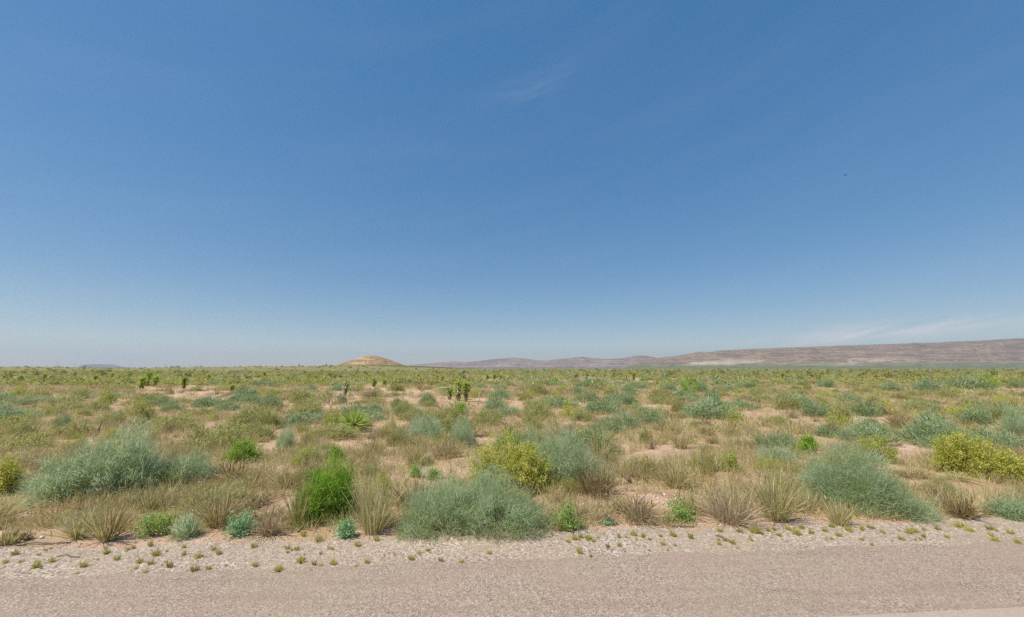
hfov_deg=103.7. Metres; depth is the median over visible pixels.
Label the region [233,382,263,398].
blue green bush
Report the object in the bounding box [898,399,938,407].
blue green bush
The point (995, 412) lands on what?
grey green bush
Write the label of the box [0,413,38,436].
shrub
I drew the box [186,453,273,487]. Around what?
grass clump
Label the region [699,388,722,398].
blue green bush
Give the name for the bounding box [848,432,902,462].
yellow green shrub
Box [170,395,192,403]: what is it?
grey green bush
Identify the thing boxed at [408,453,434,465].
grey green bush
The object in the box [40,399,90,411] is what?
grey green bush
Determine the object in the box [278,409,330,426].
blue green bush
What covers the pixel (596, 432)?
blue green bush
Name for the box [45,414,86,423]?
olive shrub
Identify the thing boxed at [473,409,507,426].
grey green bush
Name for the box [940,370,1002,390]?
blue green bush
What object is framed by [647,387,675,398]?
grey green bush
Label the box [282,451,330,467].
grass clump
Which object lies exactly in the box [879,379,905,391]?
blue green bush
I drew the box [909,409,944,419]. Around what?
yellow green shrub
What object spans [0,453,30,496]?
yellow leafy bush
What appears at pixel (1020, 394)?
grey green bush
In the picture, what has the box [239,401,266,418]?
grey green bush
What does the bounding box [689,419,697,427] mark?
olive shrub
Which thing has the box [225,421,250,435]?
grey green bush
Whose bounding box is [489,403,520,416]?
blue green bush
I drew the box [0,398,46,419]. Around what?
blue green bush
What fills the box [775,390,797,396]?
grey green bush
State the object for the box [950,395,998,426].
blue green bush
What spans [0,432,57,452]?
grey green bush
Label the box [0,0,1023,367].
sky
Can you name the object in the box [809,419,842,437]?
blue green bush
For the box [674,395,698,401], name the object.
blue green bush
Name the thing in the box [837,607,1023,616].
road
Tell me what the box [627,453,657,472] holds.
olive shrub
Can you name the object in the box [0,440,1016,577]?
gravel
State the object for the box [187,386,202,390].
grey green bush
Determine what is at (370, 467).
grey green bush
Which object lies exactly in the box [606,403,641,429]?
blue green bush
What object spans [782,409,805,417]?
grass clump
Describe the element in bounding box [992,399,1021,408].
grey green bush
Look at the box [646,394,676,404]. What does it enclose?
grey green bush
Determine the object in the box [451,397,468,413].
green shrub
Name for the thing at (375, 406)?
blue green bush
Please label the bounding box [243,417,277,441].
clump
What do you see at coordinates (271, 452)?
grass clump
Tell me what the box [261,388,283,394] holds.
yellow green shrub
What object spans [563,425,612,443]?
grey green bush
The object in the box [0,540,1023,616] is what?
paved shoulder
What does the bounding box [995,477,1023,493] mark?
dry brush
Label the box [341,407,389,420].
blue green bush
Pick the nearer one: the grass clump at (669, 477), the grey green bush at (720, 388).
the grass clump at (669, 477)
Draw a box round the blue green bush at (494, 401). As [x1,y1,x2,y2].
[481,394,510,410]
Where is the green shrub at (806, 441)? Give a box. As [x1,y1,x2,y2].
[796,433,820,455]
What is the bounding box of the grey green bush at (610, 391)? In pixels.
[603,384,613,394]
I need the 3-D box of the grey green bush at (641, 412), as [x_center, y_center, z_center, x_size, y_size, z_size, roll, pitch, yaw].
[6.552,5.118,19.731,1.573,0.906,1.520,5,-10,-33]
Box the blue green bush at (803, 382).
[797,380,810,385]
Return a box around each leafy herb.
[128,503,180,541]
[221,507,258,538]
[332,514,361,540]
[405,460,425,477]
[425,463,443,480]
[548,498,588,530]
[661,494,701,522]
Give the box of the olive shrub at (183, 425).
[153,420,200,428]
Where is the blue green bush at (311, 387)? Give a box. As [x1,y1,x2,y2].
[303,381,317,390]
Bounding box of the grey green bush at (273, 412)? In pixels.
[245,404,284,419]
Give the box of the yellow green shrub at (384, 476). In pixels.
[373,470,395,494]
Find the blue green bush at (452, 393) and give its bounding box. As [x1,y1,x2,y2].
[440,387,469,395]
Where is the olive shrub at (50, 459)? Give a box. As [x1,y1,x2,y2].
[32,450,67,471]
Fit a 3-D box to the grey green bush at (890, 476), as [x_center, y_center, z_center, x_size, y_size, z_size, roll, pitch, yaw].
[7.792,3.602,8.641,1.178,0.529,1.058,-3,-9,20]
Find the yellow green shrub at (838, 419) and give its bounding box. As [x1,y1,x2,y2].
[824,405,852,426]
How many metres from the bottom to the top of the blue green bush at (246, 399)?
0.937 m
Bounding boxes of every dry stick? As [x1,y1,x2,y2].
[12,541,70,545]
[631,523,693,526]
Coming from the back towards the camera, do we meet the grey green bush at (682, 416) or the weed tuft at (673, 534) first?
the grey green bush at (682, 416)
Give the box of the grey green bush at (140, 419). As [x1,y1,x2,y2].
[127,415,150,427]
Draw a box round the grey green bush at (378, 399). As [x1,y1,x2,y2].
[357,396,387,402]
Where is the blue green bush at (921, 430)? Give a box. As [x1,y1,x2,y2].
[886,414,975,443]
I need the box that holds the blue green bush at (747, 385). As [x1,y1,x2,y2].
[730,380,761,388]
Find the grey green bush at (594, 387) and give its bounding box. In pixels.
[587,383,609,390]
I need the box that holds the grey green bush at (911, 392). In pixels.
[902,389,922,396]
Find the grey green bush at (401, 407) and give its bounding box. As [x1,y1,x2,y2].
[393,399,411,415]
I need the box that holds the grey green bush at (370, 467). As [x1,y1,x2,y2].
[356,460,382,477]
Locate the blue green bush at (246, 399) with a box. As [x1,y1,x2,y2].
[225,392,261,404]
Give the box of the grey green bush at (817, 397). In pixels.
[800,393,831,400]
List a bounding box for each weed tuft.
[9,548,19,555]
[30,559,43,568]
[47,557,56,561]
[76,559,88,567]
[100,547,110,553]
[112,553,122,559]
[147,540,153,546]
[151,547,162,556]
[166,558,173,567]
[189,561,201,571]
[193,550,205,557]
[272,562,284,572]
[295,555,307,562]
[313,534,324,541]
[576,543,582,553]
[584,533,591,540]
[668,528,677,536]
[748,524,758,533]
[791,527,802,535]
[807,527,814,533]
[833,529,843,537]
[842,524,852,530]
[905,527,913,533]
[908,527,920,533]
[951,518,967,527]
[963,526,976,532]
[988,536,1001,541]
[1005,529,1014,533]
[1013,538,1021,543]
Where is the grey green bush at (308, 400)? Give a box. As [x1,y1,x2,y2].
[288,394,321,407]
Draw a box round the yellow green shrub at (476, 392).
[469,387,481,397]
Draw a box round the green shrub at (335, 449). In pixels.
[325,443,348,461]
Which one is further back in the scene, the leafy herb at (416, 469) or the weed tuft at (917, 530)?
the leafy herb at (416, 469)
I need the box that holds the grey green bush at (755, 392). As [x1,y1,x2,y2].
[747,386,764,396]
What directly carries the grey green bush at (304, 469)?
on the ground at (323, 528)
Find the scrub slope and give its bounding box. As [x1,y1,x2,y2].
[394,366,466,368]
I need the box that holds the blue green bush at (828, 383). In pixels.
[814,378,837,387]
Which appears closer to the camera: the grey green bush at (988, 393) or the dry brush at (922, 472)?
the dry brush at (922, 472)
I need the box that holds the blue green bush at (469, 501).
[388,450,560,545]
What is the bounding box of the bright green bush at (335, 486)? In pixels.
[284,450,364,529]
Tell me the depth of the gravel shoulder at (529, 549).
5.67 m
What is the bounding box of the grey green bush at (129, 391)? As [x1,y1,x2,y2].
[121,388,136,394]
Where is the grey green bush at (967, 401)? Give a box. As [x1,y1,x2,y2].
[953,397,986,407]
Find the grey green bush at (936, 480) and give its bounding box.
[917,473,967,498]
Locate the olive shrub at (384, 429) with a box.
[380,424,390,437]
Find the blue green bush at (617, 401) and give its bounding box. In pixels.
[595,393,622,406]
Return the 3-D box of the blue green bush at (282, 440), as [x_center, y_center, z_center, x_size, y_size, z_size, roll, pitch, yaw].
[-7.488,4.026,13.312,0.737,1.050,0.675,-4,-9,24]
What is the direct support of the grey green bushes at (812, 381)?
on the ground at (323, 528)
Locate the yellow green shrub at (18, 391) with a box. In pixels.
[9,385,35,395]
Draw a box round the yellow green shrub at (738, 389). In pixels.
[732,387,747,391]
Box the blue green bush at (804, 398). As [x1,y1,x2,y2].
[771,390,816,405]
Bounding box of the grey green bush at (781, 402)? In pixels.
[768,388,804,409]
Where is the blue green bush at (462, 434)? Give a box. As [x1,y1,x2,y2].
[447,405,478,447]
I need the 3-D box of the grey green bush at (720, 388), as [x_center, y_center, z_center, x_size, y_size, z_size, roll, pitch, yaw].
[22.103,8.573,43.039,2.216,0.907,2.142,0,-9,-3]
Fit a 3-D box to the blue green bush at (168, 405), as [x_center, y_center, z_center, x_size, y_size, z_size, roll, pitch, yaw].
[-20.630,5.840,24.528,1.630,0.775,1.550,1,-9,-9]
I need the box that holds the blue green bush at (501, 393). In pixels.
[484,388,511,399]
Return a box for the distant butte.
[77,364,123,367]
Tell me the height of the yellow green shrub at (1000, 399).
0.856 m
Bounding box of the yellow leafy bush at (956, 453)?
[925,425,1023,483]
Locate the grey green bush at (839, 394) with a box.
[829,392,866,399]
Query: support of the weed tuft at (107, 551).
on the gravel shoulder at (529, 549)
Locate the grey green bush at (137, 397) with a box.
[123,389,159,401]
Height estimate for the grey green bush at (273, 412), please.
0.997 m
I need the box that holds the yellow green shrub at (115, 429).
[98,425,119,439]
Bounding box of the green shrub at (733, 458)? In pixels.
[714,447,740,471]
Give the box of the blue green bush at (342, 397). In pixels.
[336,391,347,402]
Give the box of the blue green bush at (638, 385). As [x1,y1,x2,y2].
[627,381,648,388]
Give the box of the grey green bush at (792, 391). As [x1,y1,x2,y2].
[789,388,808,394]
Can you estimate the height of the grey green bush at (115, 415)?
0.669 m
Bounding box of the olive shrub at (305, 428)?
[296,420,310,432]
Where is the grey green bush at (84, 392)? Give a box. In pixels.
[70,386,89,397]
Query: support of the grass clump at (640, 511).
on the ground at (323, 528)
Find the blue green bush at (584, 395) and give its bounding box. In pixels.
[571,389,601,401]
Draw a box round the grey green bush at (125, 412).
[120,406,160,415]
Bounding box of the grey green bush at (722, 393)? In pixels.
[719,389,729,395]
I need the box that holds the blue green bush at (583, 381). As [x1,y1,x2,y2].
[574,379,593,386]
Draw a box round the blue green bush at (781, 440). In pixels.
[749,427,799,449]
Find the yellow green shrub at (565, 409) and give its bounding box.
[559,400,581,417]
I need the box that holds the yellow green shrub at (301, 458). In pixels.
[290,449,318,467]
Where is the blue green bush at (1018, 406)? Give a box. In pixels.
[977,399,1023,413]
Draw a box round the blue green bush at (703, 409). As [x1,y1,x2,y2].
[681,391,748,419]
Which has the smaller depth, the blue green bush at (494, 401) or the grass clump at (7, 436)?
the grass clump at (7, 436)
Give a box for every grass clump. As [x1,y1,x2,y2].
[0,430,25,441]
[0,492,57,522]
[0,526,35,546]
[1,449,35,457]
[1,464,41,479]
[2,458,45,470]
[18,444,52,452]
[18,453,49,466]
[26,464,59,477]
[34,442,82,453]
[35,504,112,544]
[37,489,147,526]
[46,399,57,404]
[54,495,152,541]
[92,419,115,424]
[92,468,160,493]
[107,489,185,509]
[119,485,176,511]
[136,411,164,419]
[138,467,186,487]
[151,446,209,460]
[155,483,265,514]
[157,420,187,433]
[158,481,210,505]
[164,439,182,448]
[179,472,231,492]
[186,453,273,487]
[187,486,256,528]
[192,468,283,490]
[193,501,263,521]
[208,443,239,459]
[220,501,292,537]
[225,433,269,444]
[230,491,287,513]
[240,507,295,542]
[256,449,286,458]
[261,465,311,486]
[265,474,329,526]
[271,445,307,453]
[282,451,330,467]
[287,461,347,483]
[288,440,322,449]
[320,484,378,522]
[322,462,371,476]
[341,470,409,535]
[344,444,377,456]
[353,430,386,439]
[359,435,386,454]
[360,388,387,397]
[372,478,455,512]
[397,444,435,453]
[398,442,434,463]
[407,434,428,445]
[415,381,433,389]
[426,439,461,458]
[428,435,472,448]
[430,440,468,457]
[430,473,471,485]
[433,507,498,539]
[434,430,456,439]
[468,426,500,434]
[497,420,520,432]
[537,426,561,435]
[542,417,564,424]
[546,490,598,525]
[547,427,578,435]
[552,456,643,502]
[574,470,616,483]
[576,428,627,456]
[587,449,628,465]
[587,488,693,524]
[612,488,668,525]
[614,460,662,486]
[621,459,689,473]
[642,422,678,430]
[651,461,706,488]
[653,435,672,444]
[654,487,726,519]
[659,422,685,433]
[661,412,679,418]
[663,428,697,448]
[682,474,780,534]
[683,427,724,434]
[685,443,721,454]
[689,441,720,448]
[697,434,725,444]
[726,483,824,519]
[727,465,829,522]
[729,438,758,447]
[746,468,802,486]
[752,429,767,441]
[774,494,836,514]
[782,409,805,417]
[785,458,826,473]
[798,411,827,416]
[810,416,853,432]
[813,495,866,526]
[846,434,888,445]
[865,506,962,530]
[874,410,918,427]
[876,464,955,481]
[881,407,903,414]
[901,476,956,491]
[909,452,979,472]
[920,467,994,485]
[929,491,997,520]
[946,417,981,426]
[948,470,1021,485]
[950,395,971,402]
[964,423,997,429]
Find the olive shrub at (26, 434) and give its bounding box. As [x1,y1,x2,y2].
[0,429,55,444]
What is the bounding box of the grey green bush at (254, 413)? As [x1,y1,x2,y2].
[221,403,275,425]
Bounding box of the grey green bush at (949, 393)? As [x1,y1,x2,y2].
[938,389,958,398]
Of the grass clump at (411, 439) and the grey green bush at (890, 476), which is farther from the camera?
the grass clump at (411, 439)
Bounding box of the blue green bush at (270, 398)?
[254,391,284,408]
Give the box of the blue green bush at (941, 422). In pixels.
[898,413,966,432]
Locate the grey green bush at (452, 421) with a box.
[444,414,476,431]
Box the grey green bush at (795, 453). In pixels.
[780,446,808,459]
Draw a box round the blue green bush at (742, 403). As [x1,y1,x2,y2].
[727,396,759,409]
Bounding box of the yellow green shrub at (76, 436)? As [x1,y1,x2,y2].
[60,429,89,447]
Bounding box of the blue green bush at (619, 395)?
[605,392,634,398]
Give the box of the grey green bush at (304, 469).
[296,465,324,481]
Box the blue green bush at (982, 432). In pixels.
[942,423,1023,449]
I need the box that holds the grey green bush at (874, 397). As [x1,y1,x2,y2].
[864,393,883,401]
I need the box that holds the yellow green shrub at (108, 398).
[97,385,118,404]
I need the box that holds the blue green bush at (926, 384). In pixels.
[907,377,944,390]
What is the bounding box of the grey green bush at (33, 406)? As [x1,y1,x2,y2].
[21,403,50,409]
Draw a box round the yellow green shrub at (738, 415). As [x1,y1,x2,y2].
[723,410,745,422]
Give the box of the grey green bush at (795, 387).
[788,383,803,390]
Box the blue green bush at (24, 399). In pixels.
[4,393,40,405]
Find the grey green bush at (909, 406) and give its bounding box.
[899,400,947,413]
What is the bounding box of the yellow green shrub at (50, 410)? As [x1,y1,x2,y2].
[41,406,60,416]
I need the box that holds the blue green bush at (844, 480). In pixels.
[791,434,952,524]
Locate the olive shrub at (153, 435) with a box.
[143,428,162,441]
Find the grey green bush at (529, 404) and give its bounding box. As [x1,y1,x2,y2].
[522,395,551,409]
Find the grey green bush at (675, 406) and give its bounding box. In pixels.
[666,393,686,411]
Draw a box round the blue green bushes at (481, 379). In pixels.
[1,370,1018,386]
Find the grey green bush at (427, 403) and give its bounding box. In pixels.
[419,399,440,406]
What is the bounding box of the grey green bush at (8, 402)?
[0,397,19,408]
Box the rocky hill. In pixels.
[336,355,405,365]
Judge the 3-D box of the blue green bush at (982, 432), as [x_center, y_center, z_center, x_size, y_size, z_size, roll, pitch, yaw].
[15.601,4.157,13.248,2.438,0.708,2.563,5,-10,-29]
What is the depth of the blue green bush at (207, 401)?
27.04 m
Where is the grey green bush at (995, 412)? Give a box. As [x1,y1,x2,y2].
[981,399,1022,420]
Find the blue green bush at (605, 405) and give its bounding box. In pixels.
[580,394,618,414]
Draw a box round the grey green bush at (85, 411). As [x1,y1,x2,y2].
[74,407,94,415]
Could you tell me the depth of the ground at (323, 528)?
10.39 m
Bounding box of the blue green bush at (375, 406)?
[334,402,389,414]
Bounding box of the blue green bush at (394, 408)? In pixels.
[390,405,416,412]
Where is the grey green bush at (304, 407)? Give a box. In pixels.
[283,398,327,414]
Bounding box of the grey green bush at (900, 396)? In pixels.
[883,390,917,399]
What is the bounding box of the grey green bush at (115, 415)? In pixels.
[95,408,127,423]
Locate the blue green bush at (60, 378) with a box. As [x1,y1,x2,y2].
[49,373,68,381]
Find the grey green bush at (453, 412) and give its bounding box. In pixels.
[439,401,460,418]
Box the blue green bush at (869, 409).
[847,395,886,416]
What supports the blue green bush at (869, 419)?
on the ground at (323, 528)
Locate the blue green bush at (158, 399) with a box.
[142,394,174,406]
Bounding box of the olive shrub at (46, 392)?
[33,390,50,395]
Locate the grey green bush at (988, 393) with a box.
[975,387,1002,396]
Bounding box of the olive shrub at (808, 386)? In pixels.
[803,382,811,389]
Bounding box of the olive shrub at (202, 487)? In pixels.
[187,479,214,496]
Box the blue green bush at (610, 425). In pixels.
[589,413,627,433]
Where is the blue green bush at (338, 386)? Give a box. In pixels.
[329,383,354,390]
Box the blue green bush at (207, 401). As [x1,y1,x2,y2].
[189,394,225,407]
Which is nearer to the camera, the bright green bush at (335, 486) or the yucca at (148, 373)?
the bright green bush at (335, 486)
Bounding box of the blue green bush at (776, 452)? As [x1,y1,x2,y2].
[754,442,800,462]
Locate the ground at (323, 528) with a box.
[0,366,1023,549]
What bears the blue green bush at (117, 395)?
on the ground at (323, 528)
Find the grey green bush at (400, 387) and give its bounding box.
[387,379,404,390]
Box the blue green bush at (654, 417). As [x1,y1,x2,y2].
[637,408,665,423]
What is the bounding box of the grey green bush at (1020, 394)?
[1007,387,1023,397]
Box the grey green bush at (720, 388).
[711,385,729,392]
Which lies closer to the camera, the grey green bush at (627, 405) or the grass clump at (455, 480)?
the grass clump at (455, 480)
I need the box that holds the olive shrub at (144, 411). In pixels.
[127,398,156,419]
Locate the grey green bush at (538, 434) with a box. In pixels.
[521,424,545,444]
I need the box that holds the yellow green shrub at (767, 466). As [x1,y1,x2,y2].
[752,454,786,471]
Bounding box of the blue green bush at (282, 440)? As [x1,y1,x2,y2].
[274,418,297,447]
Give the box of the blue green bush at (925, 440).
[905,433,961,448]
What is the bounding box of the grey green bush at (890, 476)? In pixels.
[861,469,902,487]
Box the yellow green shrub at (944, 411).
[940,405,969,414]
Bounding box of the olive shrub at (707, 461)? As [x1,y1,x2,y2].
[687,448,715,473]
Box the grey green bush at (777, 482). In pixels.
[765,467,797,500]
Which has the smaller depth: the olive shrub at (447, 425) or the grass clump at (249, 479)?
the grass clump at (249, 479)
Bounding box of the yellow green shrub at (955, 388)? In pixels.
[946,387,964,394]
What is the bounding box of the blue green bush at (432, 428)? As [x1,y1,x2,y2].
[403,405,448,440]
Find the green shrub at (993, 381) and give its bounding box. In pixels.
[982,374,1001,386]
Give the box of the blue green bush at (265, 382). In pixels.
[252,378,278,385]
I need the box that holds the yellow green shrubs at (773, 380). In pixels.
[0,370,1022,386]
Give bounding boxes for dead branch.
[602,458,631,481]
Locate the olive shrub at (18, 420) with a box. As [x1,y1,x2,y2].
[0,412,42,427]
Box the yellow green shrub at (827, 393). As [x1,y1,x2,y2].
[814,390,836,396]
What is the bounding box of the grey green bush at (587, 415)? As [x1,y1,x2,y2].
[568,406,597,421]
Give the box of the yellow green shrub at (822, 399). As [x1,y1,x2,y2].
[818,395,830,404]
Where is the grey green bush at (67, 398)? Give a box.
[42,391,85,402]
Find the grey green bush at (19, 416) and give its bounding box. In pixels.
[3,411,36,422]
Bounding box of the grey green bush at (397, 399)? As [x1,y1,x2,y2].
[385,393,412,408]
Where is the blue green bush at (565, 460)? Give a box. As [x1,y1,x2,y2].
[516,415,620,485]
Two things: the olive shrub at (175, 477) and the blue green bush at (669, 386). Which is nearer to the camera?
the olive shrub at (175, 477)
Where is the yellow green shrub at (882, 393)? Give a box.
[872,389,889,396]
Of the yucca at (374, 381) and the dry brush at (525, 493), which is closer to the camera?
the dry brush at (525, 493)
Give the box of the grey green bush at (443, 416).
[430,407,458,424]
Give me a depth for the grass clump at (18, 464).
10.02 m
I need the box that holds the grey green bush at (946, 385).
[940,383,954,388]
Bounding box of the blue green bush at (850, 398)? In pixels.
[832,389,862,402]
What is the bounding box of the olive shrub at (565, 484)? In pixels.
[551,475,583,495]
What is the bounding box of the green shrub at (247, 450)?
[223,434,264,463]
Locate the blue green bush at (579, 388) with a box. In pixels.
[571,384,587,394]
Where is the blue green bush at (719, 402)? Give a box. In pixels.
[695,395,730,407]
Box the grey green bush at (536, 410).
[520,399,557,418]
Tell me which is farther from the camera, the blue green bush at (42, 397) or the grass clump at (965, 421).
the blue green bush at (42, 397)
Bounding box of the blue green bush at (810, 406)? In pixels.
[800,399,830,416]
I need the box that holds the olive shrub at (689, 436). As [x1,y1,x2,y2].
[683,435,696,443]
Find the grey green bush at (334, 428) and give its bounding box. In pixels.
[297,420,362,438]
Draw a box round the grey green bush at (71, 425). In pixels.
[43,418,105,435]
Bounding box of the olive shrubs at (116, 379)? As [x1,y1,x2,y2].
[0,365,1023,385]
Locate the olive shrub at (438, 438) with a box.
[427,431,448,446]
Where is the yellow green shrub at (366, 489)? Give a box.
[349,481,377,503]
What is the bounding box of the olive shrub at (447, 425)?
[442,417,451,433]
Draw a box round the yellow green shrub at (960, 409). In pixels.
[943,400,978,415]
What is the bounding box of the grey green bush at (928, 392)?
[917,388,947,395]
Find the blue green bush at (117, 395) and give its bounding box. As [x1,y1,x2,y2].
[93,391,125,398]
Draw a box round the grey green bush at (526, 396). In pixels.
[516,390,532,400]
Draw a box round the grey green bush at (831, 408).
[799,401,839,413]
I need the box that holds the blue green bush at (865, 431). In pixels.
[830,412,903,443]
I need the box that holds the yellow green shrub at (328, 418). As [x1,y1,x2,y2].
[322,402,339,426]
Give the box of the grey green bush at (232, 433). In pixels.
[169,419,255,451]
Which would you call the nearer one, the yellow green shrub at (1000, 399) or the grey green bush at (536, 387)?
the yellow green shrub at (1000, 399)
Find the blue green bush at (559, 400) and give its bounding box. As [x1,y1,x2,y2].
[536,395,582,407]
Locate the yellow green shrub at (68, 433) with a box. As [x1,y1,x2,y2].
[62,427,75,439]
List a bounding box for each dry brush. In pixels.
[11,528,37,541]
[127,499,155,511]
[300,451,315,472]
[508,484,543,511]
[594,503,620,525]
[644,436,662,449]
[697,445,724,470]
[910,466,940,479]
[917,477,946,497]
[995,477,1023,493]
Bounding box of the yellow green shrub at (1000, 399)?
[994,393,1012,402]
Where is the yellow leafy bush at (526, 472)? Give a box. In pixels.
[464,423,555,498]
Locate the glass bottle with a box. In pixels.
[603,520,616,524]
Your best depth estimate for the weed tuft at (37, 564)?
5.11 m
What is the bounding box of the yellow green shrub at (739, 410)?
[725,403,742,411]
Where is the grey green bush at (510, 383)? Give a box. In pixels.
[504,380,514,385]
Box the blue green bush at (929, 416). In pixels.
[912,402,954,425]
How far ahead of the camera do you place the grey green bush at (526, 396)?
31.60 m
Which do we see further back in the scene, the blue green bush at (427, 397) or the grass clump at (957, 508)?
the blue green bush at (427, 397)
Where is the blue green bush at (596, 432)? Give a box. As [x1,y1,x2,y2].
[570,420,624,455]
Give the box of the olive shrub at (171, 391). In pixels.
[164,389,174,393]
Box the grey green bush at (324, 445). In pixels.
[312,443,334,451]
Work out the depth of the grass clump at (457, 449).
11.66 m
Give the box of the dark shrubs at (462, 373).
[0,364,1022,379]
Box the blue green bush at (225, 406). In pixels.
[211,398,242,410]
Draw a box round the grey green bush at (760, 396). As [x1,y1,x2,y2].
[743,394,776,400]
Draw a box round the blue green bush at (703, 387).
[691,380,710,391]
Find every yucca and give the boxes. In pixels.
[135,375,147,388]
[144,369,153,385]
[150,374,159,386]
[179,375,190,387]
[228,383,234,391]
[336,406,373,432]
[341,379,349,394]
[371,377,376,386]
[380,378,387,386]
[429,387,453,399]
[452,379,463,399]
[461,380,471,401]
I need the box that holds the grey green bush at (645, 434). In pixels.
[637,416,652,443]
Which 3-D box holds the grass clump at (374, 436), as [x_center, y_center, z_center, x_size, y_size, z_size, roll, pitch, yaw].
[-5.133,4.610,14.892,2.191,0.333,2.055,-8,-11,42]
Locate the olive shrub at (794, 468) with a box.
[781,463,802,475]
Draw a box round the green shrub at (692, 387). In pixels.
[680,371,698,393]
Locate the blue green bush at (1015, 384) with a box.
[1005,378,1023,387]
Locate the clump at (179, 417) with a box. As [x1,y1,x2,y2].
[147,411,205,427]
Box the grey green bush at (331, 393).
[319,388,334,396]
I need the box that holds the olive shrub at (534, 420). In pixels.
[519,410,539,426]
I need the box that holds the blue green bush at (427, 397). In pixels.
[417,390,436,403]
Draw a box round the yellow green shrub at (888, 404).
[872,398,896,408]
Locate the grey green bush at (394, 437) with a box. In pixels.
[385,419,407,446]
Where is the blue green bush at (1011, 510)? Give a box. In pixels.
[980,490,1023,521]
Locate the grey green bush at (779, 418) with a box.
[761,411,803,424]
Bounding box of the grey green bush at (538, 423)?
[528,421,544,430]
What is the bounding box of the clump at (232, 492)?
[188,479,255,512]
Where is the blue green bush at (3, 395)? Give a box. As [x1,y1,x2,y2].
[0,393,14,400]
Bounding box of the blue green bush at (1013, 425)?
[997,401,1023,435]
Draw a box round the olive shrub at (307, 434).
[300,430,317,442]
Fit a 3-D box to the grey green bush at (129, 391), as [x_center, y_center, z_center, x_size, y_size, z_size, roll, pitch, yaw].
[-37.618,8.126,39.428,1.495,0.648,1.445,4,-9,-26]
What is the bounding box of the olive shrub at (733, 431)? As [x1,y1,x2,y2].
[724,426,743,436]
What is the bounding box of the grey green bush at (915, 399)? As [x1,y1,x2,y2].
[910,394,928,400]
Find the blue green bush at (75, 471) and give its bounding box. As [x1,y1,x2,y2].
[9,415,170,510]
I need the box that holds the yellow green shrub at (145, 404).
[131,398,149,408]
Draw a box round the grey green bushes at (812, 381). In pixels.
[0,370,1023,386]
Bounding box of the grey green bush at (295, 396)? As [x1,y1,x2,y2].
[284,383,315,402]
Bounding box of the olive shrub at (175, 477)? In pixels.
[150,465,189,487]
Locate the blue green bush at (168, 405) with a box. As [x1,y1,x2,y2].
[157,399,186,411]
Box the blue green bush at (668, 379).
[658,377,672,381]
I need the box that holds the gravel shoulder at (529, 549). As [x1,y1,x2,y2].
[0,516,1023,579]
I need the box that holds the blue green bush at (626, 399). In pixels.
[613,393,640,405]
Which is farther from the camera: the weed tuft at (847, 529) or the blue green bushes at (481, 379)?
the blue green bushes at (481, 379)
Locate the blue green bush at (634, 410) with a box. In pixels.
[631,403,664,416]
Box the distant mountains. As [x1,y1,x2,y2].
[406,355,654,368]
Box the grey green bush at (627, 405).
[622,402,642,410]
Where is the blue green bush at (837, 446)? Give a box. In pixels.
[829,440,849,451]
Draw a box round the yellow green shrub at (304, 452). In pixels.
[294,441,319,461]
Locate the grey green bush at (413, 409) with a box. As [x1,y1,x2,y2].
[395,406,438,419]
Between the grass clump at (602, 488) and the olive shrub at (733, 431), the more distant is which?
the olive shrub at (733, 431)
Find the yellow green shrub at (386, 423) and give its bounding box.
[385,418,394,427]
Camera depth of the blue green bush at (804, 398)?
27.10 m
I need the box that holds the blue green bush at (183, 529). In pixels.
[162,506,208,541]
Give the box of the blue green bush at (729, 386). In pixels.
[714,383,736,388]
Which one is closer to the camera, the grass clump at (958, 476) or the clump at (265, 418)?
the grass clump at (958, 476)
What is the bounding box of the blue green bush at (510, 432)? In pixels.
[490,424,528,448]
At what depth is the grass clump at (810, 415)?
20.88 m
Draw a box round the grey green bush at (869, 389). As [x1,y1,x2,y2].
[847,385,875,393]
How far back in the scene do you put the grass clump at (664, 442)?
13.75 m
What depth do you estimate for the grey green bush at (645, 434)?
14.24 m
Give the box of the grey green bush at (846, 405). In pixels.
[829,401,864,410]
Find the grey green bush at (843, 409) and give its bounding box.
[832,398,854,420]
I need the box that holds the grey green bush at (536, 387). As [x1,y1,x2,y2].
[526,378,548,395]
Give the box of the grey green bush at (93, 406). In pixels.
[86,396,113,412]
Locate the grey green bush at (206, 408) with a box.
[181,404,222,415]
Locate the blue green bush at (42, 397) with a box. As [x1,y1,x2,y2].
[22,393,58,402]
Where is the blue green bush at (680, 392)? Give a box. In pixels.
[669,384,699,397]
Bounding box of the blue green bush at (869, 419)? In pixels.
[845,415,900,435]
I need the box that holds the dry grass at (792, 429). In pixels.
[0,371,1023,439]
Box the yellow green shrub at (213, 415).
[202,409,219,420]
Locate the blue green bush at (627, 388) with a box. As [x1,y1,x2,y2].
[619,384,639,392]
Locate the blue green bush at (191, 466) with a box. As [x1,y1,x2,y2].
[145,441,224,486]
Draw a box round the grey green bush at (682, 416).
[673,411,688,418]
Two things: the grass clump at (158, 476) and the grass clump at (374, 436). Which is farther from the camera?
the grass clump at (374, 436)
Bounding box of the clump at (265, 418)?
[251,403,283,429]
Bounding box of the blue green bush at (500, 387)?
[492,384,508,388]
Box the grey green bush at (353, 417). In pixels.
[330,410,373,427]
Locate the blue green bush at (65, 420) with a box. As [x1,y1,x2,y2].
[51,408,73,429]
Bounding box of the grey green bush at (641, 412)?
[632,404,665,419]
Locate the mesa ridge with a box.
[624,338,1023,368]
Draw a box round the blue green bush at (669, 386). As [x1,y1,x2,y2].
[656,382,678,391]

